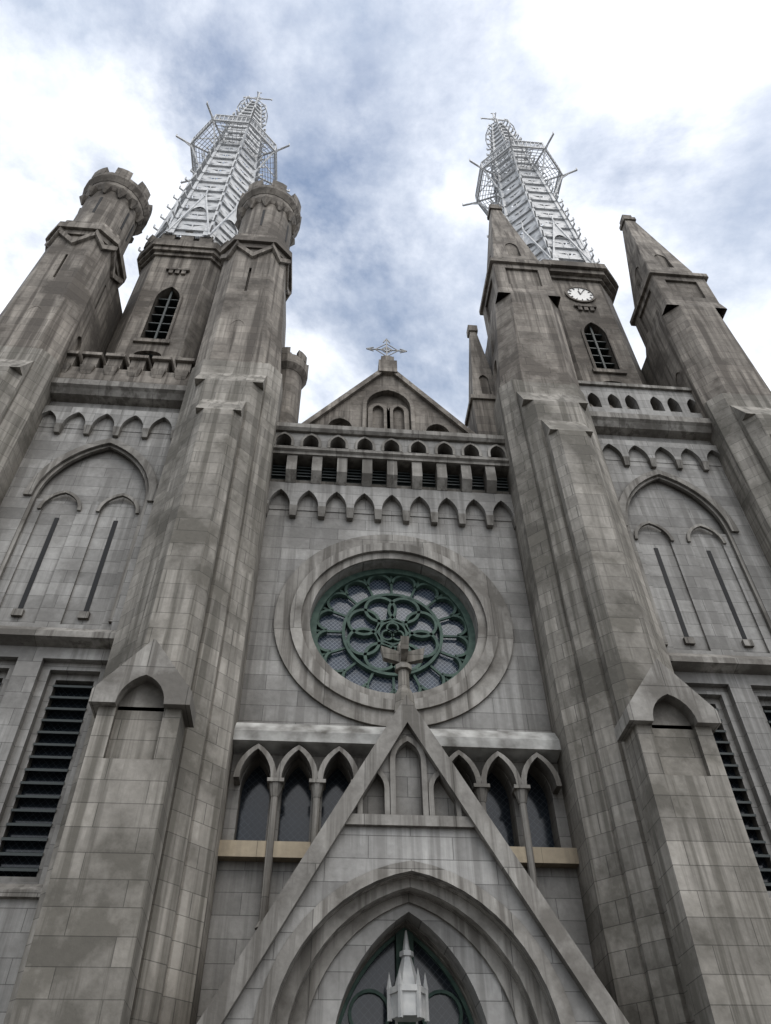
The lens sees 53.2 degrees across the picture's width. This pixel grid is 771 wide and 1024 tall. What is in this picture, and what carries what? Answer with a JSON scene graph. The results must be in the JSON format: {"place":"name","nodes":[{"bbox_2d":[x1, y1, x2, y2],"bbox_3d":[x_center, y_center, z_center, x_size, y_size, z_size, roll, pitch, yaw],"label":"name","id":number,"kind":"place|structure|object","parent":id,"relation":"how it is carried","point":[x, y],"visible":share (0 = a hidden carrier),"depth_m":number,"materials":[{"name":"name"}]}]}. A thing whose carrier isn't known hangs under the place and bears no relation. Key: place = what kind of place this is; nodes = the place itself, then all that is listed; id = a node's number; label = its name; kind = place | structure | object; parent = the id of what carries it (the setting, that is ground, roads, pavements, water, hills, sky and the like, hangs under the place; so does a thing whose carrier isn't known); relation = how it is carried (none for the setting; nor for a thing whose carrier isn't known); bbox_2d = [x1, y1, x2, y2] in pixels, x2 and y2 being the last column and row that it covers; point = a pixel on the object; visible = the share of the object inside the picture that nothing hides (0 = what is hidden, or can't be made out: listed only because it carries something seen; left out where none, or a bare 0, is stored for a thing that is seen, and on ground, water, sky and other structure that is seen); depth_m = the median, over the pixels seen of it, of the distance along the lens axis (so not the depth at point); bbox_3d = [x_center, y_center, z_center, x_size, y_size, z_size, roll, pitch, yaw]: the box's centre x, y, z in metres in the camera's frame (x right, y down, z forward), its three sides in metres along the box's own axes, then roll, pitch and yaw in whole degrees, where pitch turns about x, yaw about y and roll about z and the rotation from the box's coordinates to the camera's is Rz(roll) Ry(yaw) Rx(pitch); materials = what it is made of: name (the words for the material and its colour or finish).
{"place":"outdoors","nodes":[
{"label":"outdoors","id":0,"kind":"place"},
{"bbox_2d":[0,346,59,504],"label":"pier","id":1,"kind":"structure","parent":0,"point":[27,375],"depth_m":21.61,"materials":[{"name":"stone"}]},
{"bbox_2d":[0,220,126,368],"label":"turret shaft","id":2,"kind":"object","parent":1,"relation":"on","point":[65,298],"visible":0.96,"depth_m":26.33,"materials":[{"name":"stone"}]},
{"bbox_2d":[74,167,152,254],"bbox_3d":[-11.397,-12.239,31.912,2.749,6.120,2.749,3,-45,-4],"label":"turret","id":3,"kind":"object","parent":2,"relation":"on","point":[121,192],"visible":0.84,"depth_m":31.27,"materials":[{"name":"stone"}]},
{"bbox_2d":[74,197,133,240],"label":"turret slits","id":4,"kind":"object","parent":3,"relation":"attached to","point":[97,205],"visible":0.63,"depth_m":30.58,"materials":[{"name":"black stone"}]},
{"bbox_2d":[0,0,770,424],"label":"sky","id":5,"kind":"structure","parent":0,"point":[661,109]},
{"bbox_2d":[551,279,655,410],"bbox_3d":[8.154,-5.294,31.254,3.511,12.608,3.511,3,-45,-4],"label":"belfry","id":6,"kind":"object","parent":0,"point":[604,315],"visible":0.21,"depth_m":30.71,"materials":[{"name":"stone"}]},
{"bbox_2d":[462,112,599,262],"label":"spire","id":7,"kind":"structure","parent":6,"relation":"on","point":[509,148],"depth_m":41.65,"materials":[{"name":"white metal"}]},
{"bbox_2d":[585,326,614,368],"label":"belfry louvres","id":8,"kind":"object","parent":6,"relation":"in","point":[599,351],"visible":0.14,"depth_m":30.18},
{"bbox_2d":[704,393,770,567],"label":"pier","id":9,"kind":"structure","parent":0,"point":[740,439],"depth_m":22.82,"materials":[{"name":"stone"}]},
{"bbox_2d":[630,269,770,438],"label":"pinnacle pier","id":10,"kind":"structure","parent":9,"relation":"on","point":[688,338],"depth_m":27.67,"materials":[{"name":"stone"}]},
{"bbox_2d":[619,215,691,307],"bbox_3d":[11.300,-11.153,33.583,1.823,7.299,1.823,3,-45,-4],"label":"pinnacle","id":11,"kind":"object","parent":10,"relation":"on","point":[645,251],"visible":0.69,"depth_m":32.65,"materials":[{"name":"stone"}]},
{"label":"ground","id":12,"kind":"structure","parent":0,"visible":0},
{"bbox_2d":[0,401,179,1023],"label":"tower shaft","id":13,"kind":"object","parent":12,"relation":"on","point":[30,676],"visible":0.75,"depth_m":16.95,"materials":[{"name":"grey stone"}]},
{"bbox_2d":[0,685,91,876],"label":"louver opening","id":14,"kind":"object","parent":13,"relation":"in","point":[29,831],"visible":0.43,"depth_m":15.35,"materials":[{"name":"black"}]},
{"bbox_2d":[0,683,92,871],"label":"louver slats","id":15,"kind":"object","parent":13,"relation":"in","point":[46,770],"visible":0.79,"depth_m":15.41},
{"bbox_2d":[18,518,117,610],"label":"slit windows","id":16,"kind":"structure","parent":13,"relation":"attached to","point":[41,557],"depth_m":18.91,"materials":[{"name":"black"}]},
{"bbox_2d":[0,498,142,629],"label":"wall","id":17,"kind":"structure","parent":13,"relation":"attached to","point":[58,595],"depth_m":18.91,"materials":[{"name":"stone"}]},
{"bbox_2d":[0,377,186,899],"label":"wall moldings","id":18,"kind":"structure","parent":13,"relation":"attached to","point":[71,390],"depth_m":20.74,"materials":[{"name":"grey stone"}]},
{"bbox_2d":[39,405,178,434],"bbox_3d":[-8.178,-2.706,22.573,4.108,0.811,0.164,3,-45,-4],"label":"arched corbel frieze","id":19,"kind":"object","parent":13,"relation":"attached to","point":[67,417],"visible":0.88,"depth_m":22.57,"materials":[{"name":"stone"}]},
{"bbox_2d":[54,423,173,439],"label":"tower arcade corbels","id":20,"kind":"object","parent":13,"relation":"attached to","point":[87,430],"visible":0.73,"depth_m":22.15,"materials":[{"name":"stone"}]},
{"bbox_2d":[58,350,195,385],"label":"parapet","id":21,"kind":"structure","parent":13,"relation":"on","point":[96,366],"depth_m":24.08,"materials":[{"name":"stone"}]},
{"bbox_2d":[104,237,220,369],"bbox_3d":[-8.516,-6.169,30.104,3.511,12.608,3.511,3,-45,-4],"label":"belfry","id":22,"kind":"object","parent":13,"relation":"on","point":[196,286],"depth_m":29.53,"materials":[{"name":"grey stone"}]},
{"bbox_2d":[143,291,178,357],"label":"belfry louvres","id":23,"kind":"object","parent":22,"relation":"in","point":[166,309],"visible":0.24,"depth_m":29.15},
{"bbox_2d":[133,230,228,344],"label":"tower trim","id":24,"kind":"structure","parent":22,"relation":"attached to","point":[184,246],"depth_m":32.12,"materials":[{"name":"grey stone"}]},
{"bbox_2d":[138,91,289,251],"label":"spire","id":25,"kind":"structure","parent":22,"relation":"on","point":[242,130],"depth_m":39.81,"materials":[{"name":"white metal"}]},
{"bbox_2d":[3,359,282,1023],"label":"pier","id":26,"kind":"structure","parent":12,"relation":"on","point":[119,930],"depth_m":13.40,"materials":[{"name":"stone"}]},
{"bbox_2d":[89,639,195,727],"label":"buttress gable","id":27,"kind":"structure","parent":26,"relation":"attached to","point":[148,675],"depth_m":13.67,"materials":[{"name":"stone"}]},
{"bbox_2d":[195,233,291,372],"bbox_3d":[-4.814,-5.842,27.104,2.936,9.880,3.795,3,-45,-4],"label":"turret shaft","id":28,"kind":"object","parent":26,"relation":"on","point":[246,321],"depth_m":26.21,"materials":[{"name":"stone"}]},
{"bbox_2d":[234,180,301,248],"bbox_3d":[-4.997,-11.903,32.354,2.749,6.120,2.749,3,-45,-4],"label":"turret","id":29,"kind":"object","parent":28,"relation":"on","point":[278,203],"visible":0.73,"depth_m":31.70,"materials":[{"name":"stone"}]},
{"bbox_2d":[237,210,290,249],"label":"turret slits","id":30,"kind":"object","parent":29,"relation":"attached to","point":[262,217],"visible":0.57,"depth_m":30.91,"materials":[{"name":"black stone"}]},
{"bbox_2d":[196,509,594,1023],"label":"wall","id":31,"kind":"structure","parent":12,"relation":"on","point":[275,693],"depth_m":17.09,"materials":[{"name":"stone"}]},
{"bbox_2d":[279,347,308,422],"bbox_3d":[-3.336,-3.763,25.454,1.374,5.308,1.374,3,-45,-4],"label":"turret","id":32,"kind":"object","parent":31,"relation":"on","point":[294,371],"visible":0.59,"depth_m":25.50,"materials":[{"name":"stone"}]},
{"bbox_2d":[314,375,462,432],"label":"gable wall","id":33,"kind":"structure","parent":31,"relation":"on","point":[351,408],"depth_m":24.87,"materials":[{"name":"grey stone"}]},
{"bbox_2d":[302,356,475,433],"bbox_3d":[0.067,-3.495,25.387,6.648,4.903,0.896,3,-45,-4],"label":"gable coping","id":34,"kind":"object","parent":31,"relation":"on","point":[387,365],"visible":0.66,"depth_m":25.23,"materials":[{"name":"stone"}]},
{"bbox_2d":[366,339,406,355],"bbox_3d":[0.043,-5.776,27.459,1.463,1.444,0.045,3,-45,-4],"label":"gable cross","id":35,"kind":"object","parent":34,"relation":"on","point":[386,348],"visible":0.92,"depth_m":27.45,"materials":[{"name":"grey metal"}]},
{"bbox_2d":[271,445,508,493],"bbox_3d":[0.177,-1.164,22.011,7.380,1.224,0.583,3,-45,-4],"label":"arcaded gallery","id":36,"kind":"object","parent":31,"relation":"attached to","point":[465,469],"visible":0.68,"depth_m":22.01,"materials":[{"name":"stone"}]},
{"bbox_2d":[275,432,504,457],"bbox_3d":[0.160,-1.784,22.736,7.096,0.678,0.433,3,-45,-4],"label":"balustrade","id":37,"kind":"object","parent":36,"relation":"on","point":[394,446],"visible":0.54,"depth_m":22.73,"materials":[{"name":"grey stone"}]},
{"bbox_2d":[271,465,508,491],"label":"louvres","id":38,"kind":"object","parent":36,"relation":"attached to","point":[353,476],"visible":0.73,"depth_m":22.11,"materials":[{"name":"grey"}]},
{"bbox_2d":[274,422,506,457],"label":"arcade trim","id":39,"kind":"structure","parent":36,"relation":"on","point":[392,435],"depth_m":22.74,"materials":[{"name":"grey stone"}]},
{"bbox_2d":[282,444,497,457],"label":"parapet openings","id":40,"kind":"object","parent":39,"relation":"attached to","point":[392,451],"visible":0.07,"depth_m":22.96,"materials":[{"name":"black"}]},
{"bbox_2d":[267,481,514,521],"bbox_3d":[0.173,-0.287,21.397,7.096,0.885,0.209,3,-45,-4],"label":"arched frieze","id":41,"kind":"object","parent":31,"relation":"attached to","point":[387,501],"visible":0.91,"depth_m":21.37,"materials":[{"name":"stone"}]},
{"bbox_2d":[266,503,515,529],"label":"corbels","id":42,"kind":"object","parent":41,"relation":"attached to","point":[461,519],"visible":0.88,"depth_m":20.93,"materials":[{"name":"stone"}]},
{"bbox_2d":[310,568,475,693],"bbox_3d":[0.172,2.993,18.920,4.094,4.040,0.262,3,-45,-4],"label":"rose window tracery","id":43,"kind":"object","parent":31,"relation":"attached to","point":[391,577],"visible":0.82,"depth_m":19.10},
{"bbox_2d":[274,535,512,726],"bbox_3d":[0.219,2.611,18.539,5.752,5.677,0.149,3,-45,-4],"label":"rose window surround","id":44,"kind":"object","parent":31,"relation":"attached to","point":[474,682],"visible":1,"depth_m":18.18,"materials":[{"name":"grey stone"}]},
{"bbox_2d":[236,766,554,846],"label":"arched windows","id":45,"kind":"structure","parent":31,"relation":"attached to","point":[294,812],"depth_m":15.73,"materials":[{"name":"grey glass"}]},
{"bbox_2d":[233,722,560,761],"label":"cornice","id":46,"kind":"structure","parent":31,"relation":"attached to","point":[274,738],"depth_m":16.03,"materials":[{"name":"grey stone"}]},
{"bbox_2d":[233,744,561,929],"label":"arcade columns","id":47,"kind":"structure","parent":31,"relation":"attached to","point":[520,790],"depth_m":15.44,"materials":[{"name":"grey stone"}]},
{"bbox_2d":[218,840,578,867],"bbox_3d":[0.287,6.471,14.611,7.096,0.339,0.239,3,-45,-4],"label":"ledge","id":48,"kind":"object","parent":31,"relation":"attached to","point":[295,852],"depth_m":14.40,"materials":[{"name":"beige stone"}]},
{"bbox_2d":[224,726,601,1023],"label":"porch gable","id":49,"kind":"structure","parent":31,"relation":"attached to","point":[355,852],"depth_m":12.99,"materials":[{"name":"grey stone"}]},
{"bbox_2d":[197,695,628,1023],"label":"porch coping","id":50,"kind":"object","parent":49,"relation":"on","point":[573,960],"visible":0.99,"depth_m":13.02,"materials":[{"name":"grey stone"}]},
{"bbox_2d":[380,636,424,712],"bbox_3d":[0.369,3.347,15.801,0.926,1.806,0.926,3,-45,-4],"label":"cross","id":51,"kind":"object","parent":50,"relation":"on","point":[403,658],"visible":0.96,"depth_m":15.85,"materials":[{"name":"grey stone"}]},
{"bbox_2d":[465,325,496,434],"bbox_3d":[3.348,-4.271,26.776,1.225,7.742,1.225,3,-45,-4],"label":"pinnacle","id":52,"kind":"object","parent":31,"relation":"on","point":[479,418],"visible":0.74,"depth_m":26.08,"materials":[{"name":"stone"}]},
{"bbox_2d":[305,903,515,1023],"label":"pointed arch","id":53,"kind":"structure","parent":12,"relation":"on","point":[477,976],"depth_m":12.41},
{"bbox_2d":[337,928,473,1023],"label":"window tracery","id":54,"kind":"object","parent":53,"relation":"attached to","point":[398,937],"visible":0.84,"depth_m":12.93,"materials":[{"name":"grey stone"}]},
{"bbox_2d":[387,930,428,1023],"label":"statue canopy","id":55,"kind":"object","parent":54,"relation":"attached to","point":[407,997],"visible":1,"depth_m":12.37,"materials":[{"name":"white stone"}]},
{"bbox_2d":[270,875,555,1023],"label":"arch moldings","id":56,"kind":"structure","parent":53,"relation":"attached to","point":[468,923],"depth_m":12.67,"materials":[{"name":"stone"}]},
{"bbox_2d":[252,861,575,1023],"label":"portal archivolts","id":57,"kind":"object","parent":53,"relation":"attached to","point":[486,927],"visible":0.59,"depth_m":12.38,"materials":[{"name":"stone"}]},
{"bbox_2d":[493,379,770,1023],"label":"pier","id":58,"kind":"structure","parent":12,"relation":"on","point":[676,902],"depth_m":14.23,"materials":[{"name":"stone"}]},
{"bbox_2d":[479,257,579,395],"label":"buttress","id":59,"kind":"structure","parent":58,"relation":"on","point":[519,312],"depth_m":26.87,"materials":[{"name":"stone"}]},
{"bbox_2d":[487,204,537,267],"bbox_3d":[5.048,-11.481,33.151,1.823,7.299,1.823,3,-45,-4],"label":"pinnacle","id":60,"kind":"object","parent":59,"relation":"on","point":[505,240],"visible":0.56,"depth_m":32.17,"materials":[{"name":"stone"}]},
{"bbox_2d":[614,658,720,741],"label":"buttress gable","id":61,"kind":"structure","parent":58,"relation":"attached to","point":[664,695],"depth_m":14.32,"materials":[{"name":"stone"}]},
{"bbox_2d":[597,434,770,897],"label":"tower shaft","id":62,"kind":"object","parent":12,"relation":"on","point":[741,702],"visible":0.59,"depth_m":20.33,"materials":[{"name":"grey stone"}]},
{"bbox_2d":[541,259,626,374],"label":"tower trim","id":63,"kind":"structure","parent":62,"relation":"on","point":[601,274],"depth_m":33.56,"materials":[{"name":"grey stone"}]},
{"bbox_2d":[565,286,595,302],"bbox_3d":[8.263,-9.211,32.657,1.315,1.298,0.090,3,-45,-4],"label":"clock","id":64,"kind":"object","parent":63,"relation":"attached to","point":[577,300],"visible":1,"depth_m":32.48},
{"bbox_2d":[568,288,592,299],"bbox_3d":[8.263,-9.217,32.652,1.135,1.121,0.001,3,-45,-4],"label":"clock face","id":65,"kind":"object","parent":64,"relation":"in","point":[584,295],"visible":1,"depth_m":32.66},
{"bbox_2d":[568,288,592,299],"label":"clock markings","id":66,"kind":"object","parent":65,"relation":"attached to","point":[580,293],"visible":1,"depth_m":32.70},
{"bbox_2d":[578,380,691,391],"bbox_3d":[8.231,-1.653,27.362,5.602,1.806,5.879,3,-45,-4],"label":"balustrade rail","id":67,"kind":"object","parent":62,"relation":"on","point":[634,386],"visible":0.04,"depth_m":25.78,"materials":[{"name":"stone"}]},
{"bbox_2d":[579,385,702,417],"bbox_3d":[8.459,-3.428,25.410,4.407,1.548,0.411,3,-45,-4],"label":"balustrade","id":68,"kind":"object","parent":62,"relation":"on","point":[637,401],"visible":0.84,"depth_m":25.48,"materials":[{"name":"stone"}]},
{"bbox_2d":[598,438,721,466],"bbox_3d":[8.492,-1.831,23.723,4.108,0.811,0.164,3,-45,-4],"label":"arched frieze","id":69,"kind":"object","parent":62,"relation":"attached to","point":[660,452],"visible":0.91,"depth_m":23.71,"materials":[{"name":"stone"}]},
{"bbox_2d":[621,456,709,471],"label":"tower arcade corbels","id":70,"kind":"object","parent":62,"relation":"attached to","point":[652,463],"visible":0.7,"depth_m":23.30,"materials":[{"name":"stone"}]},
{"bbox_2d":[590,411,770,901],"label":"wall moldings","id":71,"kind":"structure","parent":62,"relation":"attached to","point":[650,426],"depth_m":22.14,"materials":[{"name":"grey stone"}]},
{"bbox_2d":[654,548,746,638],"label":"slit windows","id":72,"kind":"structure","parent":62,"relation":"attached to","point":[676,607],"depth_m":20.01,"materials":[{"name":"black"}]},
{"bbox_2d":[631,529,770,656],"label":"wall","id":73,"kind":"structure","parent":62,"relation":"attached to","point":[711,626],"depth_m":20.00,"materials":[{"name":"stone"}]},
{"bbox_2d":[713,714,770,890],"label":"louver opening","id":74,"kind":"object","parent":62,"relation":"in","point":[752,835],"visible":0.21,"depth_m":16.30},
{"bbox_2d":[714,708,770,885],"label":"louver slats","id":75,"kind":"object","parent":62,"relation":"attached to","point":[740,789],"visible":0.31,"depth_m":16.37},
{"bbox_3d":[-0.758,12.944,24.834,7.545,19.096,21.364,3,-45,-4],"label":"nave","id":76,"kind":"object","parent":12,"relation":"on","visible":0},
{"bbox_2d":[325,388,451,431],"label":"gable lancet trim","id":77,"kind":"structure","parent":76,"relation":"attached to","point":[388,417],"depth_m":24.65,"materials":[{"name":"stone"}]}
]}

